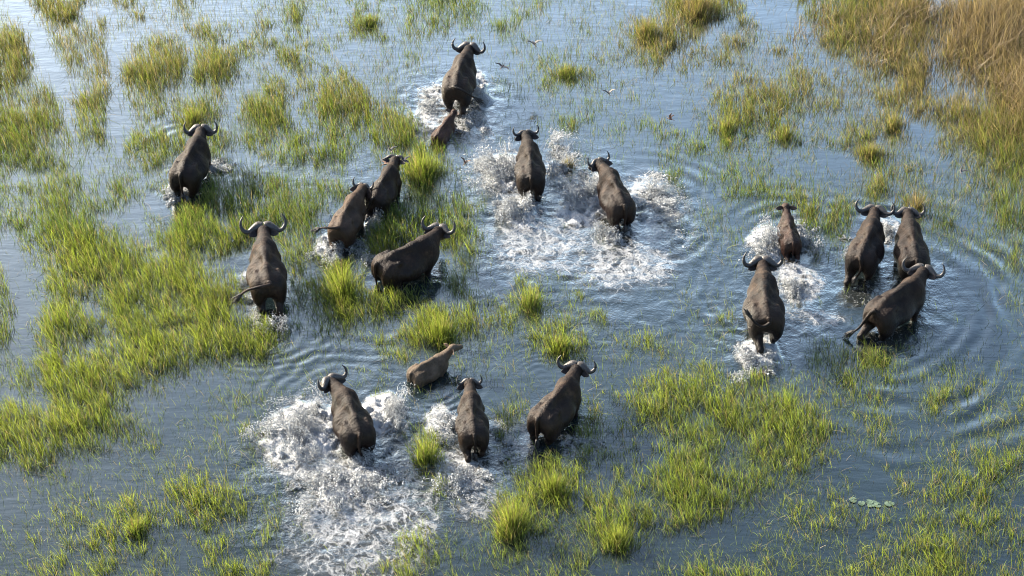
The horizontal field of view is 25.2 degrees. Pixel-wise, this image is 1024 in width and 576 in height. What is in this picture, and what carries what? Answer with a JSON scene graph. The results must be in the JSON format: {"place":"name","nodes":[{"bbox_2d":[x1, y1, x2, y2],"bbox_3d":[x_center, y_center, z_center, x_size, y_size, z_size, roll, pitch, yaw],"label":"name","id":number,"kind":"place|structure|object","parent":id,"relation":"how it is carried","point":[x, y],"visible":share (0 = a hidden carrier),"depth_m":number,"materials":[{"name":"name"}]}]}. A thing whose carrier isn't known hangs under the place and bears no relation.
{"place":"outdoors","nodes":[
{"label":"outdoors","id":0,"kind":"place"},
{"bbox_2d":[0,0,1023,575],"bbox_3d":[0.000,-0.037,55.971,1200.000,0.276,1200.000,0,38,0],"label":"water","id":1,"kind":"structure","parent":0,"point":[640,264],"depth_m":55.18,"materials":[{"name":"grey liquid"}]},
{"bbox_2d":[120,509,149,539],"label":"grass tussock","id":2,"kind":"object","parent":1,"relation":"on","point":[137,528],"depth_m":49.14,"materials":[{"name":"green plant"}]},
{"bbox_2d":[172,105,208,128],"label":"grass tussock","id":3,"kind":"object","parent":1,"relation":"on","point":[192,113],"depth_m":61.52,"materials":[{"name":"green plant"}]},
{"bbox_2d":[157,157,235,206],"bbox_3d":[-8.128,-2.829,59.410,0.762,0.361,2.590,26,45,29],"label":"water splash","id":4,"kind":"object","parent":1,"relation":"on","point":[171,195],"visible":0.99,"depth_m":59.76,"materials":[{"name":"grey liquid"}]},
{"bbox_2d":[229,276,292,336],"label":"water splash","id":5,"kind":"object","parent":1,"relation":"on","point":[285,322],"visible":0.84,"depth_m":54.69,"materials":[{"name":"grey liquid"}]},
{"bbox_2d":[238,381,418,524],"bbox_3d":[-4.117,3.462,51.079,4.102,0.758,4.842,0,38,0],"label":"water splash","id":6,"kind":"object","parent":1,"relation":"on","point":[323,479],"visible":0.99,"depth_m":51.02,"materials":[{"name":"grey liquid"}]},
{"bbox_2d":[319,257,362,302],"bbox_3d":[-4.211,-0.217,55.408,1.302,1.192,1.211,0,38,0],"label":"grass tussock","id":7,"kind":"object","parent":1,"relation":"on","point":[343,280],"depth_m":55.48,"materials":[{"name":"green plant"}]},
{"bbox_2d":[304,209,384,269],"bbox_3d":[-3.769,-1.116,57.048,2.598,0.640,1.720,-30,47,-32],"label":"water splash","id":8,"kind":"object","parent":1,"relation":"on","point":[366,258],"visible":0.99,"depth_m":57.01,"materials":[{"name":"grey liquid"}]},
{"bbox_2d":[355,13,388,30],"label":"grass tussock","id":9,"kind":"object","parent":1,"relation":"on","point":[368,21],"depth_m":65.56,"materials":[{"name":"green plant"}]},
{"bbox_2d":[402,433,444,472],"bbox_3d":[-1.940,3.563,50.820,1.082,0.883,0.995,0,38,0],"label":"grass tussock","id":10,"kind":"object","parent":1,"relation":"on","point":[425,449],"depth_m":50.85,"materials":[{"name":"green plant"}]},
{"bbox_2d":[402,149,447,189],"bbox_3d":[-2.305,-3.175,59.373,1.368,0.971,1.304,0,38,0],"label":"grass tussock","id":11,"kind":"object","parent":1,"relation":"on","point":[423,168],"depth_m":59.39,"materials":[{"name":"green plant"}]},
{"bbox_2d":[406,343,462,387],"bbox_3d":[-1.806,1.888,53.381,1.550,0.996,0.597,-24,44,-28],"label":"buffalo calf","id":12,"kind":"object","parent":1,"relation":"in","point":[429,370],"visible":0.98,"depth_m":53.10},
{"bbox_2d":[411,309,464,350],"bbox_3d":[-1.700,0.927,54.284,1.471,0.772,1.300,0,38,0],"label":"grass tussock","id":13,"kind":"object","parent":1,"relation":"on","point":[441,331],"depth_m":54.29,"materials":[{"name":"green plant"}]},
{"bbox_2d":[429,109,459,147],"bbox_3d":[-1.810,-4.098,61.166,0.491,0.864,1.596,17,41,21],"label":"buffalo calf","id":14,"kind":"object","parent":1,"relation":"in","point":[444,131],"visible":0.92,"depth_m":60.93},
{"bbox_2d":[414,78,491,137],"bbox_3d":[-1.569,-4.946,61.873,2.190,0.702,2.833,0,38,0],"label":"water splash","id":15,"kind":"object","parent":1,"relation":"on","point":[427,105],"visible":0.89,"depth_m":62.07,"materials":[{"name":"grey liquid"}]},
{"bbox_2d":[419,409,521,506],"bbox_3d":[-0.895,3.701,51.023,2.282,0.444,3.087,0,38,0],"label":"water splash","id":16,"kind":"object","parent":1,"relation":"on","point":[459,475],"visible":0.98,"depth_m":50.68,"materials":[{"name":"grey liquid"}]},
{"bbox_2d":[478,487,541,545],"bbox_3d":[-0.068,4.877,48.946,1.585,1.121,1.245,0,38,0],"label":"grass tussock","id":17,"kind":"object","parent":1,"relation":"on","point":[512,520],"depth_m":49.01,"materials":[{"name":"green plant"}]},
{"bbox_2d":[0,0,1023,575],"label":"marsh grass","id":18,"kind":"structure","parent":1,"relation":"on","point":[110,260],"depth_m":56.82,"materials":[{"name":"green plant"}]},
{"bbox_2d":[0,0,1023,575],"bbox_3d":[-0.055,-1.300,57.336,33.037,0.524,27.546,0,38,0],"label":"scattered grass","id":19,"kind":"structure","parent":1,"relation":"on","point":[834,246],"depth_m":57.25,"materials":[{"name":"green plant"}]},
{"bbox_2d":[449,125,591,228],"bbox_3d":[0.337,-3.308,59.599,4.328,0.915,3.664,-31,47,-33],"label":"water splash","id":20,"kind":"object","parent":1,"relation":"on","point":[489,163],"visible":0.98,"depth_m":59.52,"materials":[{"name":"grey liquid"}]},
{"bbox_2d":[512,282,544,314],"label":"grass tussock","id":21,"kind":"object","parent":1,"relation":"on","point":[527,304],"depth_m":55.21,"materials":[{"name":"green plant"}]},
{"bbox_2d":[535,465,577,502],"bbox_3d":[0.905,4.240,50.058,1.100,0.753,0.976,0,38,0],"label":"grass tussock","id":22,"kind":"object","parent":1,"relation":"on","point":[554,484],"depth_m":50.06,"materials":[{"name":"green plant"}]},
{"bbox_2d":[538,329,583,362],"bbox_3d":[1.191,1.276,54.001,1.250,0.572,1.200,0,38,0],"label":"grass tussock","id":23,"kind":"object","parent":1,"relation":"on","point":[562,346],"depth_m":53.97,"materials":[{"name":"green plant"}]},
{"bbox_2d":[547,64,584,81],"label":"grass tussock","id":24,"kind":"object","parent":1,"relation":"on","point":[564,71],"depth_m":63.42,"materials":[{"name":"green plant"}]},
{"bbox_2d":[562,155,577,172],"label":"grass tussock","id":25,"kind":"object","parent":1,"relation":"on","point":[571,165],"depth_m":59.88,"materials":[{"name":"plant"}]},
{"bbox_2d":[573,436,606,449],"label":"water splash","id":26,"kind":"object","parent":1,"relation":"on","point":[583,443],"visible":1,"depth_m":51.47,"materials":[{"name":"grey liquid"}]},
{"bbox_2d":[587,151,635,232],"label":"buffalo","id":27,"kind":"object","parent":1,"relation":"in","point":[616,203],"visible":0.99,"depth_m":57.83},
{"bbox_2d":[595,517,640,555],"bbox_3d":[2.264,5.280,48.770,1.018,0.701,0.976,-25,44,-28],"label":"grass tussock","id":28,"kind":"object","parent":1,"relation":"on","point":[616,539],"depth_m":48.81,"materials":[{"name":"green plant"}]},
{"bbox_2d":[543,170,701,249],"bbox_3d":[2.800,-2.207,58.296,4.450,0.816,3.908,0,38,0],"label":"water splash","id":29,"kind":"object","parent":1,"relation":"on","point":[652,192],"visible":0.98,"depth_m":58.63,"materials":[{"name":"grey liquid"}]},
{"bbox_2d":[629,15,668,44],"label":"grass tussock","id":30,"kind":"object","parent":1,"relation":"on","point":[649,29],"depth_m":64.92,"materials":[{"name":"green plant"}]},
{"bbox_2d":[671,0,725,25],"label":"grass tussock","id":31,"kind":"object","parent":1,"relation":"on","point":[698,8],"depth_m":65.84,"materials":[{"name":"green plant"}]},
{"bbox_2d":[711,112,741,139],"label":"grass tussock","id":32,"kind":"object","parent":1,"relation":"on","point":[727,124],"depth_m":61.19,"materials":[{"name":"green plant"}]},
{"bbox_2d":[726,342,782,386],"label":"water splash","id":33,"kind":"object","parent":1,"relation":"on","point":[751,358],"visible":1,"depth_m":53.64,"materials":[{"name":"grey liquid"}]},
{"bbox_2d":[739,211,823,305],"bbox_3d":[6.560,-0.826,56.522,2.022,0.802,3.077,11,39,14],"label":"water splash","id":34,"kind":"object","parent":1,"relation":"on","point":[771,246],"visible":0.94,"depth_m":56.97,"materials":[{"name":"grey liquid"}]},
{"bbox_2d":[767,122,805,146],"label":"grass tussock","id":35,"kind":"object","parent":1,"relation":"on","point":[787,132],"depth_m":61.03,"materials":[{"name":"green plant"}]},
{"bbox_2d":[849,497,856,502],"bbox_3d":[7.445,4.627,50.051,0.172,0.020,0.168,0,38,0],"label":"lily pad","id":36,"kind":"object","parent":1,"relation":"on","point":[852,499],"visible":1,"depth_m":50.06,"materials":[{"name":"green plant"}]},
{"bbox_2d":[839,222,894,257],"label":"water splash","id":37,"kind":"object","parent":1,"relation":"on","point":[889,231],"visible":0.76,"depth_m":57.59,"materials":[{"name":"grey liquid"}]},
{"bbox_2d":[850,138,896,165],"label":"grass tussock","id":38,"kind":"object","parent":1,"relation":"on","point":[874,151],"depth_m":60.30,"materials":[{"name":"green plant"}]},
{"bbox_2d":[749,0,1023,175],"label":"dry reeds","id":39,"kind":"object","parent":1,"relation":"in","point":[1012,5],"visible":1,"depth_m":64.47,"materials":[{"name":"plant"}]},
{"bbox_2d":[884,501,891,506],"bbox_3d":[8.197,4.702,49.955,0.171,0.020,0.169,0,38,0],"label":"lily pad","id":40,"kind":"object","parent":1,"relation":"on","point":[886,503],"visible":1,"depth_m":49.96,"materials":[{"name":"green plant"}]},
{"bbox_2d":[880,105,904,134],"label":"grass tussock","id":41,"kind":"object","parent":1,"relation":"on","point":[894,120],"depth_m":61.29,"materials":[{"name":"green plant"}]},
{"bbox_2d":[904,186,930,211],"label":"grass tussock","id":42,"kind":"object","parent":1,"relation":"on","point":[919,202],"depth_m":58.32,"materials":[{"name":"plant"}]},
{"bbox_2d":[2,0,1021,572],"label":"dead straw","id":43,"kind":"object","parent":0,"point":[506,302],"visible":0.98,"depth_m":55.46,"materials":[{"name":"beige plant"}]},
{"bbox_2d":[528,40,542,46],"bbox_3d":[0.610,-6.689,62.545,0.454,0.142,0.328,-4,37,-22],"label":"bird","id":44,"kind":"object","parent":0,"point":[533,42],"visible":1,"depth_m":62.58},
{"label":"ground","id":45,"kind":"structure","parent":0,"visible":0},
{"bbox_2d":[168,121,217,202],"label":"buffalo","id":46,"kind":"object","parent":45,"relation":"on","point":[190,168],"visible":0.98,"depth_m":58.82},
{"bbox_2d":[230,213,286,316],"bbox_3d":[-6.050,-0.429,55.795,1.320,1.620,2.799,1,38,1],"label":"buffalo","id":47,"kind":"object","parent":45,"relation":"on","point":[266,274],"visible":1,"depth_m":55.14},
{"bbox_2d":[311,177,373,252],"bbox_3d":[-4.044,-1.670,57.617,0.948,1.291,2.492,18,42,22],"label":"buffalo","id":48,"kind":"object","parent":45,"relation":"on","point":[346,225],"visible":0.98,"depth_m":57.10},
{"bbox_2d":[317,365,375,460],"bbox_3d":[-3.713,2.950,51.725,1.005,1.466,2.507,-11,39,-14],"label":"buffalo","id":49,"kind":"object","parent":45,"relation":"on","point":[353,426],"visible":0.97,"depth_m":51.16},
{"bbox_2d":[364,154,408,222],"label":"buffalo","id":50,"kind":"object","parent":45,"relation":"on","point":[385,190],"visible":0.87,"depth_m":58.19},
{"bbox_2d":[371,215,455,292],"bbox_3d":[-2.402,-0.639,56.257,2.526,1.542,1.022,-29,46,-32],"label":"buffalo","id":51,"kind":"object","parent":45,"relation":"on","point":[418,256],"visible":0.98,"depth_m":55.74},
{"bbox_2d":[441,39,485,116],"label":"buffalo","id":52,"kind":"object","parent":45,"relation":"on","point":[459,82],"visible":0.98,"depth_m":61.88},
{"bbox_2d":[455,375,489,462],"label":"buffalo","id":53,"kind":"object","parent":45,"relation":"on","point":[472,425],"visible":1,"depth_m":51.12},
{"bbox_2d":[512,125,545,201],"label":"buffalo","id":54,"kind":"object","parent":45,"relation":"on","point":[530,174],"visible":0.96,"depth_m":58.82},
{"bbox_2d":[527,355,596,447],"bbox_3d":[1.104,2.666,52.023,0.930,1.427,2.529,16,41,20],"label":"buffalo","id":55,"kind":"object","parent":45,"relation":"on","point":[552,414],"visible":0.98,"depth_m":51.42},
{"bbox_2d":[742,252,784,354],"bbox_3d":[5.942,0.359,54.677,1.084,1.635,2.872,1,38,2],"label":"buffalo","id":56,"kind":"object","parent":45,"relation":"on","point":[763,309],"visible":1,"depth_m":54.03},
{"bbox_2d":[776,203,801,259],"bbox_3d":[6.896,-1.344,57.415,0.568,1.045,1.727,-2,38,-3],"label":"buffalo calf","id":57,"kind":"object","parent":45,"relation":"on","point":[789,241],"visible":0.99,"depth_m":56.93},
{"bbox_2d":[844,198,895,286],"bbox_3d":[8.742,-1.016,56.664,1.030,1.453,2.506,12,40,15],"label":"buffalo","id":58,"kind":"object","parent":45,"relation":"on","point":[865,253],"visible":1,"depth_m":56.01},
{"bbox_2d":[842,256,945,340],"bbox_3d":[9.158,0.482,54.763,1.068,1.496,2.903,30,47,33],"label":"buffalo","id":59,"kind":"object","parent":45,"relation":"on","point":[887,313],"visible":1,"depth_m":54.27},
{"bbox_2d":[891,202,930,280],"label":"buffalo","id":60,"kind":"object","parent":45,"relation":"on","point":[910,243],"visible":0.72,"depth_m":56.04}
]}

